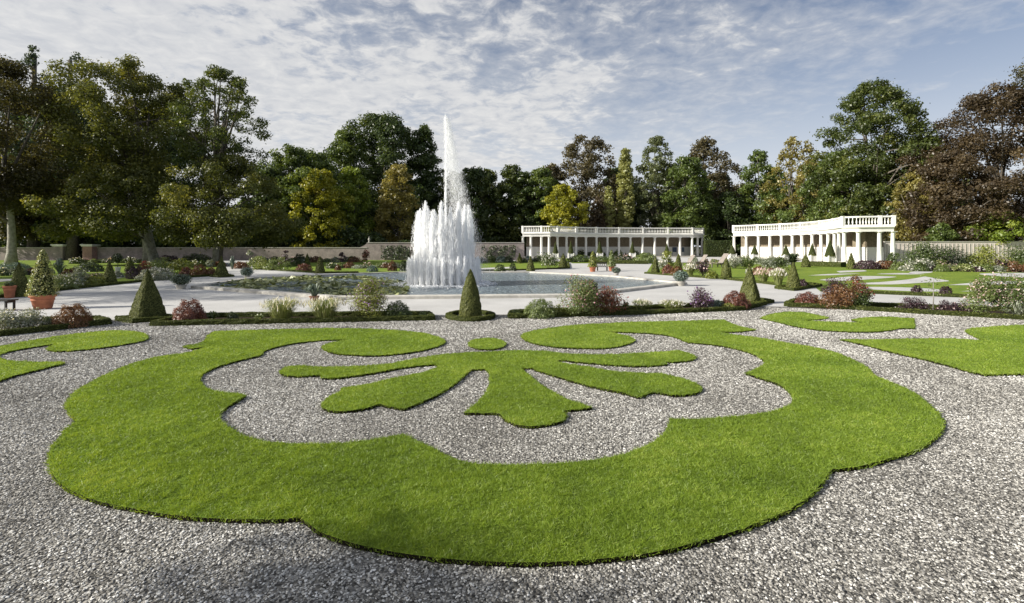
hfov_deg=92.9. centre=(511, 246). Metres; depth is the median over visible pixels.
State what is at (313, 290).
potted agave
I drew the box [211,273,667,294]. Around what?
pond water
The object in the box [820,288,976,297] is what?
box hedge
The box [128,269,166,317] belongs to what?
topiary
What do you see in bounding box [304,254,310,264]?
topiary
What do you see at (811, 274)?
lawn
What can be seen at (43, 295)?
potted shrub
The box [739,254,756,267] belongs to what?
shrub
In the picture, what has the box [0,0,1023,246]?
sky
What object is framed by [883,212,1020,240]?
undergrowth
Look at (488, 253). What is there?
wall climber
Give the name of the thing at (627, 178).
poplar
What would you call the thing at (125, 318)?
box hedge
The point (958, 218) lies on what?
copper beech
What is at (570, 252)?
tub topiary
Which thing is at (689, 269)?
ornamental grass
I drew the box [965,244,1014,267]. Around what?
shrub
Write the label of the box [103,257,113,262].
shrub
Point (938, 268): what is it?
shrub
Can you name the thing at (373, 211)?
chestnut
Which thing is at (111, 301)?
path
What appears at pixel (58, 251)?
gate pillar
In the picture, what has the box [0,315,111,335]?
box hedge
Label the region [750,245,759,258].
tub topiary
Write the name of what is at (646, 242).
colonnade
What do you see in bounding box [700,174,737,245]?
beech
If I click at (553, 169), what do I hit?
oak
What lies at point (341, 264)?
shrub
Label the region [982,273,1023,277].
gravel inlay
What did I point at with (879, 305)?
box hedge
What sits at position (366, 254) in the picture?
border plant
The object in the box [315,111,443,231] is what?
chestnut
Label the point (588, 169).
beech
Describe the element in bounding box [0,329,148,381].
turf scroll
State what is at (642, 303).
ornamental grass
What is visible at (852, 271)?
gravel inlay
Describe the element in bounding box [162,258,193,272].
shrub
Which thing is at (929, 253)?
shrub
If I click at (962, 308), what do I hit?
shrub
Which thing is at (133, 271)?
shrub
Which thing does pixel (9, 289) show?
plant pot
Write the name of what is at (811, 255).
tub topiary
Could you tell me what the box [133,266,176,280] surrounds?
shrub
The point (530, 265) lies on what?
topiary
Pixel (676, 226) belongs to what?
oak
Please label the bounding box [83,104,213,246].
oak
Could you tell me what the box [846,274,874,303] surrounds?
shrub
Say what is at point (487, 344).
turf scroll
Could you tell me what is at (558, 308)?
shrub
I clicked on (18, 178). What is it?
oak
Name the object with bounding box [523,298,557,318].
shrub
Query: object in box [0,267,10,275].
shrub
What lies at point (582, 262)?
lawn
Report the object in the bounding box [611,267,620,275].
potted shrub
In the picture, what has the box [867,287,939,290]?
gravel inlay
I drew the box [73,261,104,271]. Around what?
shrub
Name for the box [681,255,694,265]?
deck chair
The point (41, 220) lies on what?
oak
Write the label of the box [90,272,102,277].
shrub
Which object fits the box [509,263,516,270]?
shrub
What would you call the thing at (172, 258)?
shrub
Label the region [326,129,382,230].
chestnut
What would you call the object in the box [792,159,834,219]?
oak
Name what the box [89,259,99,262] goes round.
shrub
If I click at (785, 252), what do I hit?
tub topiary
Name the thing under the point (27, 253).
garden wall
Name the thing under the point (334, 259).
shrub
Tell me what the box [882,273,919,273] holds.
gravel inlay
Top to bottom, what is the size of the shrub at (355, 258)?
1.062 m
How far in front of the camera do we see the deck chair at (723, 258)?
59.91 m
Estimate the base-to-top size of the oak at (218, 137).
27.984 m
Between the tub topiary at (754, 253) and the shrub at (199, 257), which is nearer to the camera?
the shrub at (199, 257)
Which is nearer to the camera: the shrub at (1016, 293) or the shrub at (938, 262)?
the shrub at (1016, 293)
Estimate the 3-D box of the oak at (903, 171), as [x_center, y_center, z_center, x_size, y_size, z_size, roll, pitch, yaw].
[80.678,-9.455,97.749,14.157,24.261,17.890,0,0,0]
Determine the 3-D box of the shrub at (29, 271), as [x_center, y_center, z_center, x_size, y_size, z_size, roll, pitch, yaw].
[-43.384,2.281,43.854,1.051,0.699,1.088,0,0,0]
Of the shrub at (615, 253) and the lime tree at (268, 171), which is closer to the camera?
the lime tree at (268, 171)
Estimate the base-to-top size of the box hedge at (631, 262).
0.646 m
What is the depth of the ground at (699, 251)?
236.32 m
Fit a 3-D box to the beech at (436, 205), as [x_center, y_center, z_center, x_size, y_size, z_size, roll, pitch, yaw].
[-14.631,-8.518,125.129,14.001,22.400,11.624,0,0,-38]
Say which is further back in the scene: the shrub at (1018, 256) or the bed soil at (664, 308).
the shrub at (1018, 256)
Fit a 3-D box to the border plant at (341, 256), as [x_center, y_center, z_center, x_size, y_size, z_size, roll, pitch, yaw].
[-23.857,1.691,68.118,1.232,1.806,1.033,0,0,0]
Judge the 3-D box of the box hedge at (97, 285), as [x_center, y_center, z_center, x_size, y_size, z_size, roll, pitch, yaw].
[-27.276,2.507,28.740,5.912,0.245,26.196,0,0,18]
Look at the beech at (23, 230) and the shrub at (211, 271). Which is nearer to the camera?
the shrub at (211, 271)
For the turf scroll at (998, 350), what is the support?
on the gravel ground at (558, 596)
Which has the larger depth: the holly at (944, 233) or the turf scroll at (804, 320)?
the holly at (944, 233)
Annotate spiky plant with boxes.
[51,258,66,273]
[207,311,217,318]
[229,256,235,268]
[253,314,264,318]
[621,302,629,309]
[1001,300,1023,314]
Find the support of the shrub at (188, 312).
on the bed soil at (266, 317)
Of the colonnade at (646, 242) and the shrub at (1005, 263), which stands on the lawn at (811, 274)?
the shrub at (1005, 263)
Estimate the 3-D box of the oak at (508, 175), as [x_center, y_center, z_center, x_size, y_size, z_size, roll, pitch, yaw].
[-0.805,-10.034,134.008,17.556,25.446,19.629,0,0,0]
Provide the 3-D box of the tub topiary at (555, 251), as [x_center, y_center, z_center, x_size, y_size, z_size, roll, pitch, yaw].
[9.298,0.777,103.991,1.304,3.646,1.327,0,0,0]
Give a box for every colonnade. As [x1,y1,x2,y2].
[521,226,704,257]
[731,215,897,263]
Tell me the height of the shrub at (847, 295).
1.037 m
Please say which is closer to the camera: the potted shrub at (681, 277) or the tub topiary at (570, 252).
the potted shrub at (681, 277)
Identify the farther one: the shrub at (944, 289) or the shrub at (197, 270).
the shrub at (197, 270)
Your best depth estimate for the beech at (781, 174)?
139.83 m
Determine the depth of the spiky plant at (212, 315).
16.91 m
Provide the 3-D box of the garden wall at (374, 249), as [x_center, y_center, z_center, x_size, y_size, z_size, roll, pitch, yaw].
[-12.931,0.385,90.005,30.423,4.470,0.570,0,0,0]
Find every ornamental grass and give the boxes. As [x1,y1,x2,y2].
[259,295,306,317]
[303,295,349,317]
[631,298,652,309]
[657,299,685,308]
[682,263,696,274]
[753,267,768,281]
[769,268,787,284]
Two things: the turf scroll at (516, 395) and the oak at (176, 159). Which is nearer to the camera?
the turf scroll at (516, 395)
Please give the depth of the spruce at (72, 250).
86.39 m
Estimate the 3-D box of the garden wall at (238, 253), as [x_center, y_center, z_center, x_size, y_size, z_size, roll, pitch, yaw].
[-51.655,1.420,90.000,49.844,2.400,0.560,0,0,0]
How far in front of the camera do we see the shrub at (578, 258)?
78.07 m
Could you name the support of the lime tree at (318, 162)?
on the ground at (699, 251)
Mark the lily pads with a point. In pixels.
(253, 284)
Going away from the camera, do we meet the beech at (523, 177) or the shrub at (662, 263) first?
the shrub at (662, 263)
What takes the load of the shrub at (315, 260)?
on the lawn at (488, 265)
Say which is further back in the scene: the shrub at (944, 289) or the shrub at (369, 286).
the shrub at (944, 289)
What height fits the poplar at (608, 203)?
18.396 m
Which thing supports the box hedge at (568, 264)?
on the lawn at (488, 265)
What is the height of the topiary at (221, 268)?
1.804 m
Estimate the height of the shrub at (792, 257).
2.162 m
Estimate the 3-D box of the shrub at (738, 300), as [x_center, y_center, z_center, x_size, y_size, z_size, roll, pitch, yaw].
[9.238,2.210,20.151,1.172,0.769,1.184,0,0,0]
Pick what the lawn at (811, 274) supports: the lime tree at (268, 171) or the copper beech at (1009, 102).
the copper beech at (1009, 102)
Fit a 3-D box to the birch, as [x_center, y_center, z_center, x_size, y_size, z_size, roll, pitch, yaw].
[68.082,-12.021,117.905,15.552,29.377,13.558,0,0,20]
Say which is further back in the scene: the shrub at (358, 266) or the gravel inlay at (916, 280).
the shrub at (358, 266)
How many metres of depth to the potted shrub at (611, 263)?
50.46 m
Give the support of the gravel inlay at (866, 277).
on the lawn at (811, 274)
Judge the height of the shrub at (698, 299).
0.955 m
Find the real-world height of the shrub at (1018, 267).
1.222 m
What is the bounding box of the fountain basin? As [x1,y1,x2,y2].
[191,271,686,299]
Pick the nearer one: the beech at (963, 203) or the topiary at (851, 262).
the topiary at (851, 262)
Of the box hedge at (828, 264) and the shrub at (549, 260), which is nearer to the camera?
the shrub at (549, 260)
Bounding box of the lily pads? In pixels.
[214,274,408,294]
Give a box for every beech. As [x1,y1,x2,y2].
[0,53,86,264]
[0,191,92,244]
[19,162,203,263]
[140,153,308,260]
[233,168,262,210]
[431,170,483,241]
[494,171,550,255]
[556,134,619,232]
[595,166,633,226]
[671,135,743,245]
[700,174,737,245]
[756,167,796,218]
[890,79,1023,239]
[899,149,1021,240]
[941,147,974,224]
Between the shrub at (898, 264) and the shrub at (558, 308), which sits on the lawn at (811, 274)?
the shrub at (898, 264)
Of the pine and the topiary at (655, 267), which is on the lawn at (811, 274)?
the pine
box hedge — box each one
[0,274,211,297]
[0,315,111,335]
[114,313,172,322]
[149,310,435,325]
[209,274,234,276]
[252,268,358,272]
[445,310,495,321]
[481,262,569,270]
[507,300,767,318]
[596,260,647,263]
[644,272,775,284]
[748,297,774,303]
[774,282,822,290]
[784,298,1023,319]
[810,261,845,266]
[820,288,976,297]
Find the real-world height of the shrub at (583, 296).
1.562 m
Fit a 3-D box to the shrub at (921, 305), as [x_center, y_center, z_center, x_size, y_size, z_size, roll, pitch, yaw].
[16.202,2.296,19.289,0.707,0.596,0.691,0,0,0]
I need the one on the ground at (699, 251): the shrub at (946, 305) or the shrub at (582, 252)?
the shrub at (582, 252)
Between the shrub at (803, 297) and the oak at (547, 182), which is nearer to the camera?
the shrub at (803, 297)
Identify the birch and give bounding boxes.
[756,136,824,229]
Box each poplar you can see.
[602,186,615,232]
[615,148,636,232]
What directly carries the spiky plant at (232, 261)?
on the path
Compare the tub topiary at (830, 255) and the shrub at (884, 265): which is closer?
the shrub at (884, 265)
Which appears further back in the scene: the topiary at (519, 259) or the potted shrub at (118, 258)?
the topiary at (519, 259)
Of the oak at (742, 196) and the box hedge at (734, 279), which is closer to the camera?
the box hedge at (734, 279)
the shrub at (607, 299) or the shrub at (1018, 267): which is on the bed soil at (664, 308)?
the shrub at (607, 299)
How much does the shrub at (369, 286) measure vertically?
1.482 m
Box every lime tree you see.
[230,167,306,246]
[242,143,342,246]
[288,148,344,241]
[654,154,724,254]
[733,149,780,230]
[751,185,814,230]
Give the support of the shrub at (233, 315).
on the bed soil at (266, 317)
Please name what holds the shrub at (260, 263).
on the lawn at (488, 265)
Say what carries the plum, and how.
on the ground at (699, 251)
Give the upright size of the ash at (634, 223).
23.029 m
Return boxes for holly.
[922,222,960,240]
[962,211,1023,244]
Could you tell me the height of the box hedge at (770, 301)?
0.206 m
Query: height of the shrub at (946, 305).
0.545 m
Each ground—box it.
[0,306,1023,602]
[690,247,739,255]
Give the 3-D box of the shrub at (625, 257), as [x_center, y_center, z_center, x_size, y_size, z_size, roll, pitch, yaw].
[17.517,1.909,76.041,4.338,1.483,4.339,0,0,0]
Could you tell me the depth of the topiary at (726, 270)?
39.67 m
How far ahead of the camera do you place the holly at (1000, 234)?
76.03 m
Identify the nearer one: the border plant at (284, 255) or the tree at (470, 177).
the border plant at (284, 255)
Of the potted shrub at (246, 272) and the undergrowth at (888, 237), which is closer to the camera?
the potted shrub at (246, 272)
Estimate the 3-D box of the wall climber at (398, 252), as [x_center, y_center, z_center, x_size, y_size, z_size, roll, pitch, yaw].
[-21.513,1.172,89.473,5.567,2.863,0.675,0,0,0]
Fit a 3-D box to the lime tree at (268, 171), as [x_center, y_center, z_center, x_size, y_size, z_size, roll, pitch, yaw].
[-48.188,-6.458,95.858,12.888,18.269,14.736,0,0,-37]
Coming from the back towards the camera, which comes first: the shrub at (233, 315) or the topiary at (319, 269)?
the topiary at (319, 269)
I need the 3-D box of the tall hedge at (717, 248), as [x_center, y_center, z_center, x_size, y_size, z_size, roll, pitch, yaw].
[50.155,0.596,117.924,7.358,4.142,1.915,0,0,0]
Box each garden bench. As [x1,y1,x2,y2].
[0,299,18,310]
[596,262,607,270]
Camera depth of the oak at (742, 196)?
147.58 m
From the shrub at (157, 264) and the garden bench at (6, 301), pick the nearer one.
the garden bench at (6, 301)
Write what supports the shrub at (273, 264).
on the lawn at (488, 265)
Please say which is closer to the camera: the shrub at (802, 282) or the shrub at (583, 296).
the shrub at (583, 296)
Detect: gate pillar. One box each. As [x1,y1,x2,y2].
[50,244,66,259]
[80,244,100,259]
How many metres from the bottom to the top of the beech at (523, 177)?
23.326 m
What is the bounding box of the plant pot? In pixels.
[2,281,16,297]
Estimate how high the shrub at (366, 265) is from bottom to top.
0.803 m
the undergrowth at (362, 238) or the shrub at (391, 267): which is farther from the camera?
the undergrowth at (362, 238)
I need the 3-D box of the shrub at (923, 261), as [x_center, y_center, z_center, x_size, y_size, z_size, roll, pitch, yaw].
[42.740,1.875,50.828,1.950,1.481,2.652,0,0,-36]
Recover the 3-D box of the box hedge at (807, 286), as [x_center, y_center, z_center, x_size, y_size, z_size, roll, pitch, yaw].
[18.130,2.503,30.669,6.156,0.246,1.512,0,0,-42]
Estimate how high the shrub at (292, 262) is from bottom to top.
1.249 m
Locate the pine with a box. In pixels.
[1004,57,1023,95]
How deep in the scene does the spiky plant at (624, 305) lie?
19.04 m
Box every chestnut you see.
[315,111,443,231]
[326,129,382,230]
[338,204,415,246]
[400,123,448,219]
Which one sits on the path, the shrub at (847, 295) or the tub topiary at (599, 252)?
the tub topiary at (599, 252)
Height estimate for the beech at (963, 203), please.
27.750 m
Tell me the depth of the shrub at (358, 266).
56.12 m
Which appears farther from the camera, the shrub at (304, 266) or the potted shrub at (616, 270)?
the shrub at (304, 266)
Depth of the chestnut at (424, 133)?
128.19 m
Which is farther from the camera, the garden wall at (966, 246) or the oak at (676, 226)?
the oak at (676, 226)
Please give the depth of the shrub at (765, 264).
53.11 m
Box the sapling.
[917,275,945,309]
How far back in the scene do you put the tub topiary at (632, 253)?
110.53 m
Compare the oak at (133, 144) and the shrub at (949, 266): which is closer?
the shrub at (949, 266)
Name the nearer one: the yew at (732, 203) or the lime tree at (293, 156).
the lime tree at (293, 156)
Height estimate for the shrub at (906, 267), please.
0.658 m
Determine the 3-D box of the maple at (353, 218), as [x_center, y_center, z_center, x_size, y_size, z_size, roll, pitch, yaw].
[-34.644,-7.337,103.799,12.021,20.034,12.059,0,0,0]
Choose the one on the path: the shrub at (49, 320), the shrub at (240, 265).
the shrub at (240, 265)
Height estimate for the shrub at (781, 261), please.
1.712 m
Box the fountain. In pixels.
[387,116,499,288]
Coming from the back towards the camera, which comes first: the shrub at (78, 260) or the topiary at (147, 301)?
the shrub at (78, 260)
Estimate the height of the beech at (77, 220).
14.210 m
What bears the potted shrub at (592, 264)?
on the path
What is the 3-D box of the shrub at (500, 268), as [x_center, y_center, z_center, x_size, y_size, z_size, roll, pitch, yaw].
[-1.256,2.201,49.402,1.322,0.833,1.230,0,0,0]
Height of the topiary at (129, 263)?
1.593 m
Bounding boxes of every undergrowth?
[0,225,447,257]
[572,200,825,254]
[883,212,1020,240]
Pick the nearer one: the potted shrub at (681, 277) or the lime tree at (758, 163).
the potted shrub at (681, 277)
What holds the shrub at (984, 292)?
on the bed soil at (931, 309)
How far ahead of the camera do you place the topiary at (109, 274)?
33.04 m
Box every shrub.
[0,262,32,271]
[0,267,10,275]
[0,308,33,329]
[6,307,49,327]
[24,249,61,309]
[25,268,34,274]
[41,317,59,324]
[51,303,93,328]
[52,274,82,288]
[62,268,76,273]
[68,256,84,263]
[68,270,90,284]
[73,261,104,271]
[83,276,107,284]
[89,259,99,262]
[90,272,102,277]
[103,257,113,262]
[112,253,123,271]
[114,271,124,277]
[124,265,142,278]
[132,259,141,262]
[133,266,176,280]
[138,260,151,269]
[146,257,177,271]
[159,255,177,261]
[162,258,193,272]
[169,273,191,288]
[172,298,207,319]
[178,267,192,275]
[181,253,211,261]
[189,264,207,274]
[190,259,199,266]
[205,259,216,266]
[205,267,215,274]
[226,311,238,318]
[230,261,248,268]
[240,267,253,277]
[246,256,271,269]
[262,257,291,269]
[286,257,295,265]
[293,253,304,262]
[295,263,312,270]
[310,256,322,262]
[323,258,332,261]
[325,263,336,268]
[331,257,339,262]
[335,262,343,267]
[341,277,393,317]
[343,262,353,267]
[348,256,360,262]
[351,264,365,268]
[362,262,372,267]
[366,265,378,271]
[380,262,388,267]
[381,300,411,315]
[387,260,397,270]
[399,260,406,270]
[486,255,495,262]
[494,256,505,262]
[494,264,505,270]
[504,256,513,262]
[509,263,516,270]
[515,256,526,262]
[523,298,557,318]
[533,254,542,261]
[537,252,560,267]
[553,303,565,311]
[555,274,604,314]
[566,254,589,261]
[577,249,584,255]
[584,279,599,310]
[587,251,597,271]
[589,285,629,315]
[595,255,608,259]
[607,250,615,270]
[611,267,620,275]
[614,249,622,255]
[614,254,634,259]
[634,253,658,262]
[658,259,667,269]
[661,264,673,273]
[670,265,682,275]
[673,270,688,285]
[687,286,715,307]
[691,257,698,263]
[696,260,712,275]
[705,270,718,278]
[708,300,723,306]
[720,302,736,306]
[721,290,750,309]
[728,255,744,267]
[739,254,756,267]
[753,256,778,268]
[767,255,789,268]
[784,253,804,264]
[794,291,819,302]
[800,279,806,285]
[814,284,859,308]
[819,277,850,303]
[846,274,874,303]
[848,289,874,305]
[852,260,882,269]
[874,260,896,268]
[884,252,900,265]
[889,261,905,269]
[897,241,953,265]
[897,296,918,308]
[898,265,913,270]
[904,257,935,270]
[910,263,929,271]
[910,285,922,291]
[911,296,932,308]
[930,246,972,264]
[932,259,951,269]
[932,264,949,271]
[936,300,962,310]
[938,286,952,293]
[947,263,962,270]
[950,263,979,271]
[952,301,973,311]
[958,274,1006,313]
[959,253,978,264]
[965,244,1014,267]
[966,265,984,271]
[978,263,993,271]
[987,257,1011,268]
[987,272,1023,313]
[992,265,1006,271]
[1001,246,1023,265]
[1004,261,1023,271]
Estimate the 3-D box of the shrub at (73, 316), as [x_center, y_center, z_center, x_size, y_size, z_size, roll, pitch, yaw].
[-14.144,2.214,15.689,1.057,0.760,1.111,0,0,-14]
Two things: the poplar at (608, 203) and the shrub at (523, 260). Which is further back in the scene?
the poplar at (608, 203)
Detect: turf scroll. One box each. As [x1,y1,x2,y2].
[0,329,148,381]
[42,319,945,567]
[278,349,702,428]
[467,337,505,350]
[760,311,915,332]
[839,324,1023,375]
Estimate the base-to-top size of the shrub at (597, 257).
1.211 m
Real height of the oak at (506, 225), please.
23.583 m
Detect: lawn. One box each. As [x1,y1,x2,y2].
[0,260,228,293]
[252,260,558,272]
[558,258,651,262]
[647,262,814,284]
[797,263,1023,294]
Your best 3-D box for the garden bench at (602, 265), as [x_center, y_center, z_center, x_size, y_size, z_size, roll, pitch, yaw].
[9.522,2.156,51.335,1.200,0.880,0.520,0,0,0]
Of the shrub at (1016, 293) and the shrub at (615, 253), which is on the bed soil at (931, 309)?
the shrub at (1016, 293)
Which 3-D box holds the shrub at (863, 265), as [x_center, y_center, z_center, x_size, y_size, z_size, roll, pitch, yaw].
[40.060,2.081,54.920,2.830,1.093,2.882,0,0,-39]
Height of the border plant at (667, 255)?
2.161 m
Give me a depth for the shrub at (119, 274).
39.99 m
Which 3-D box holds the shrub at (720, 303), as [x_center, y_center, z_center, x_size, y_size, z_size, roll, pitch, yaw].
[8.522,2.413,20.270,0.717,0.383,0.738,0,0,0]
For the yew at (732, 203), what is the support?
on the ground at (699, 251)
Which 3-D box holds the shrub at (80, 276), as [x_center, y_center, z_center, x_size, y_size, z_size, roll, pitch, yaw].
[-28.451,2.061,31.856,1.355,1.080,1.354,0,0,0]
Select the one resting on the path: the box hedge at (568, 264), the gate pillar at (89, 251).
the gate pillar at (89, 251)
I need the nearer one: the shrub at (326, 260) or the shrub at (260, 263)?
the shrub at (260, 263)
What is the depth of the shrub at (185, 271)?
42.24 m
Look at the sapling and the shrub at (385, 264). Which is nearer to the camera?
the sapling
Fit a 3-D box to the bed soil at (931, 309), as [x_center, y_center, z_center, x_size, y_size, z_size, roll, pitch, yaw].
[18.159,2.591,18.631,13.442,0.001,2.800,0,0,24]
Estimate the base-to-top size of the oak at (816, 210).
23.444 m
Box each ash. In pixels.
[627,135,685,232]
[630,182,662,232]
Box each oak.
[0,86,134,257]
[34,53,210,262]
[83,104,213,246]
[156,64,272,264]
[471,168,513,241]
[491,163,536,241]
[520,166,560,247]
[539,162,572,225]
[646,167,694,246]
[735,183,755,241]
[782,148,882,228]
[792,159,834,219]
[798,77,949,224]
[879,139,951,240]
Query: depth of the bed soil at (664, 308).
20.54 m
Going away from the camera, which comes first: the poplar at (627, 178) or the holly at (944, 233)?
the holly at (944, 233)
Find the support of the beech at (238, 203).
on the ground at (699, 251)
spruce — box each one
[0,45,99,246]
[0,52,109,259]
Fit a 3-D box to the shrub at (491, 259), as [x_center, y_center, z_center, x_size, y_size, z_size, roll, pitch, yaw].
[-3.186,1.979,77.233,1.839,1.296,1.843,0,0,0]
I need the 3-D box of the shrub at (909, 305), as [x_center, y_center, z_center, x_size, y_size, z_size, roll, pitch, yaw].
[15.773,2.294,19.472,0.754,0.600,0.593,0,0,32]
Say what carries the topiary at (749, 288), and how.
on the path
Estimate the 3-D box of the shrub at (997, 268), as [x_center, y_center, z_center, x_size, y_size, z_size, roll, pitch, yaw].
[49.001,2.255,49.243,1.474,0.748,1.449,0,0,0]
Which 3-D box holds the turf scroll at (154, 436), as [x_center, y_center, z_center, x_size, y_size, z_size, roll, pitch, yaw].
[-0.040,2.553,9.904,16.544,0.097,12.107,0,0,-7]
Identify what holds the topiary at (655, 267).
on the path
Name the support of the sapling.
on the bed soil at (931, 309)
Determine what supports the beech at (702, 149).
on the ground at (699, 251)
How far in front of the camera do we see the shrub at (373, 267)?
49.12 m
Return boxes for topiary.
[11,262,30,296]
[101,261,117,282]
[124,257,134,271]
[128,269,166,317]
[214,256,228,274]
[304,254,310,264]
[314,256,324,273]
[459,269,481,316]
[517,253,521,262]
[526,256,534,270]
[552,241,558,257]
[558,254,567,266]
[568,241,573,257]
[596,241,602,256]
[629,242,635,256]
[650,257,659,272]
[674,254,682,271]
[720,258,731,277]
[728,245,736,258]
[739,264,760,301]
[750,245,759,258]
[780,245,788,259]
[785,262,800,286]
[801,254,810,266]
[807,243,817,261]
[823,240,836,261]
[846,253,855,268]
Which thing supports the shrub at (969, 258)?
on the lawn at (811, 274)
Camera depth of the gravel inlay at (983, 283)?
33.67 m
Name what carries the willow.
on the ground at (699, 251)
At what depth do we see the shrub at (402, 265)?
50.42 m
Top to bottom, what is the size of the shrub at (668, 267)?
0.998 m
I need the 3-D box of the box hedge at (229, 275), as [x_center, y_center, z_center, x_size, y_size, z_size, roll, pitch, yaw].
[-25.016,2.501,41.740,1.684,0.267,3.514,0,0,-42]
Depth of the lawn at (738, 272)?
51.74 m
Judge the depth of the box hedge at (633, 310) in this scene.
18.71 m
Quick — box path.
[0,257,1021,319]
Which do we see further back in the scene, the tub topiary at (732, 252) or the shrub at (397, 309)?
the tub topiary at (732, 252)
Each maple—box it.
[287,168,356,246]
[327,166,376,245]
[539,183,589,231]
[884,170,945,240]
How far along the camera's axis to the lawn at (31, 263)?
59.00 m
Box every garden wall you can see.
[0,247,52,259]
[97,247,366,259]
[362,238,523,259]
[883,241,1023,262]
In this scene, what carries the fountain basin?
on the gravel ground at (558, 596)
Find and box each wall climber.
[380,245,409,259]
[481,245,515,258]
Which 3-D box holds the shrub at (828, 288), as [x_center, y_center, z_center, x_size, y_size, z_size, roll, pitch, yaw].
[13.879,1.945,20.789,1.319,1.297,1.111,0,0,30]
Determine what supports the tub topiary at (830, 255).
on the lawn at (811, 274)
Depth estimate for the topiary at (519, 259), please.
72.97 m
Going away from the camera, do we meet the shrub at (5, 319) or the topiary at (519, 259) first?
the shrub at (5, 319)
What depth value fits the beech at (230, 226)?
63.23 m
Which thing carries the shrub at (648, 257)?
on the lawn at (738, 272)
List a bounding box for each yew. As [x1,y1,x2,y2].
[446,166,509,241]
[703,189,756,255]
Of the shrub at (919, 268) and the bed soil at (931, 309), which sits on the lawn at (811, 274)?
the shrub at (919, 268)
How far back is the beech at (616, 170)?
147.69 m
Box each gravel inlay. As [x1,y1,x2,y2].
[821,276,892,280]
[837,270,865,272]
[859,276,947,283]
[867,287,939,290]
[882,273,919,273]
[909,271,931,272]
[953,281,1020,284]
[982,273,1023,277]
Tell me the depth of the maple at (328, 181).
93.61 m
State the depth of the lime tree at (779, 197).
118.76 m
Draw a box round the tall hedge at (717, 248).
[703,240,732,256]
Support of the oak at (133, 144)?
on the lawn at (31, 263)
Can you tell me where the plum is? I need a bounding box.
[588,196,608,232]
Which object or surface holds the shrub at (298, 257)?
on the lawn at (488, 265)
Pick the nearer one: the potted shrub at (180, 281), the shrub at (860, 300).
the shrub at (860, 300)
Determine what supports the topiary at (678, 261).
on the path
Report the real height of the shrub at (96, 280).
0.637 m
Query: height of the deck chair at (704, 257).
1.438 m
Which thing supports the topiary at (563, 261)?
on the lawn at (488, 265)
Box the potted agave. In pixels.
[303,283,323,300]
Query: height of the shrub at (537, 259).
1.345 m
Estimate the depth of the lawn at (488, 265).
65.10 m
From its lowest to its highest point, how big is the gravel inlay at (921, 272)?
0.001 m
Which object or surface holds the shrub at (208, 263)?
on the lawn at (31, 263)
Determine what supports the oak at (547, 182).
on the ground at (699, 251)
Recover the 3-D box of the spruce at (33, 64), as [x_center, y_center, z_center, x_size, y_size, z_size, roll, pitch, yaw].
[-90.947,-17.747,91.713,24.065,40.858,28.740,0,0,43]
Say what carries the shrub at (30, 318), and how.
on the bed soil
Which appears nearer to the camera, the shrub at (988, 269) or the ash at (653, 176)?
the shrub at (988, 269)
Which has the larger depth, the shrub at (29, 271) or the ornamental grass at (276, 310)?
the shrub at (29, 271)
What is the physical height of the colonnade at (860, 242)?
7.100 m
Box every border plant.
[246,250,254,267]
[278,250,288,264]
[337,252,345,262]
[360,250,369,261]
[660,250,674,265]
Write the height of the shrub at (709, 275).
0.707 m
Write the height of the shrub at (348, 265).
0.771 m
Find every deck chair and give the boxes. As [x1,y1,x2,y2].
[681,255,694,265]
[692,255,707,264]
[708,253,728,266]
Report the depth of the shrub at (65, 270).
44.60 m
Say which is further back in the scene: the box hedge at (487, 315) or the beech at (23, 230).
the beech at (23, 230)
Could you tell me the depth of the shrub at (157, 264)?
45.80 m
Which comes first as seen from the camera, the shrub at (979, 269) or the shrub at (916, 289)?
the shrub at (916, 289)
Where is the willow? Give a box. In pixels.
[373,163,420,241]
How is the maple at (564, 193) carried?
on the ground at (699, 251)
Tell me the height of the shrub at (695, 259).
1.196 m
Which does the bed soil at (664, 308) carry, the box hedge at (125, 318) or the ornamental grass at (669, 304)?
the ornamental grass at (669, 304)
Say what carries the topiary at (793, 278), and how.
on the path
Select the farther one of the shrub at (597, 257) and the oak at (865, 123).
the oak at (865, 123)
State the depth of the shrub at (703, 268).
41.88 m
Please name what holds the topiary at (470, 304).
on the gravel ground at (558, 596)
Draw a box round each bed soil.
[185,316,363,318]
[513,304,744,318]
[788,306,1012,313]
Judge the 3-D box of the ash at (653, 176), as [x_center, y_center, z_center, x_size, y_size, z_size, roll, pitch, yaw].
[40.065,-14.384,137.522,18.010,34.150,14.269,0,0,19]
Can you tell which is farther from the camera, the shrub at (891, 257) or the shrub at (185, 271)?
the shrub at (891, 257)
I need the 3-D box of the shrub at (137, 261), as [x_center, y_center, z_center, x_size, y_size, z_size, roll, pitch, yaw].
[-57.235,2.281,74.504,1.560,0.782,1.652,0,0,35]
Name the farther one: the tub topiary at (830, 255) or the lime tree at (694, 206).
the lime tree at (694, 206)
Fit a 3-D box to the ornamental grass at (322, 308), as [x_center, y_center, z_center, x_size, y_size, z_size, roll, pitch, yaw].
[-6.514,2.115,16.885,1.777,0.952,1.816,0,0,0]
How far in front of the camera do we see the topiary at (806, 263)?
59.58 m
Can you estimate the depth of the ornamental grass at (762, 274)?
33.83 m

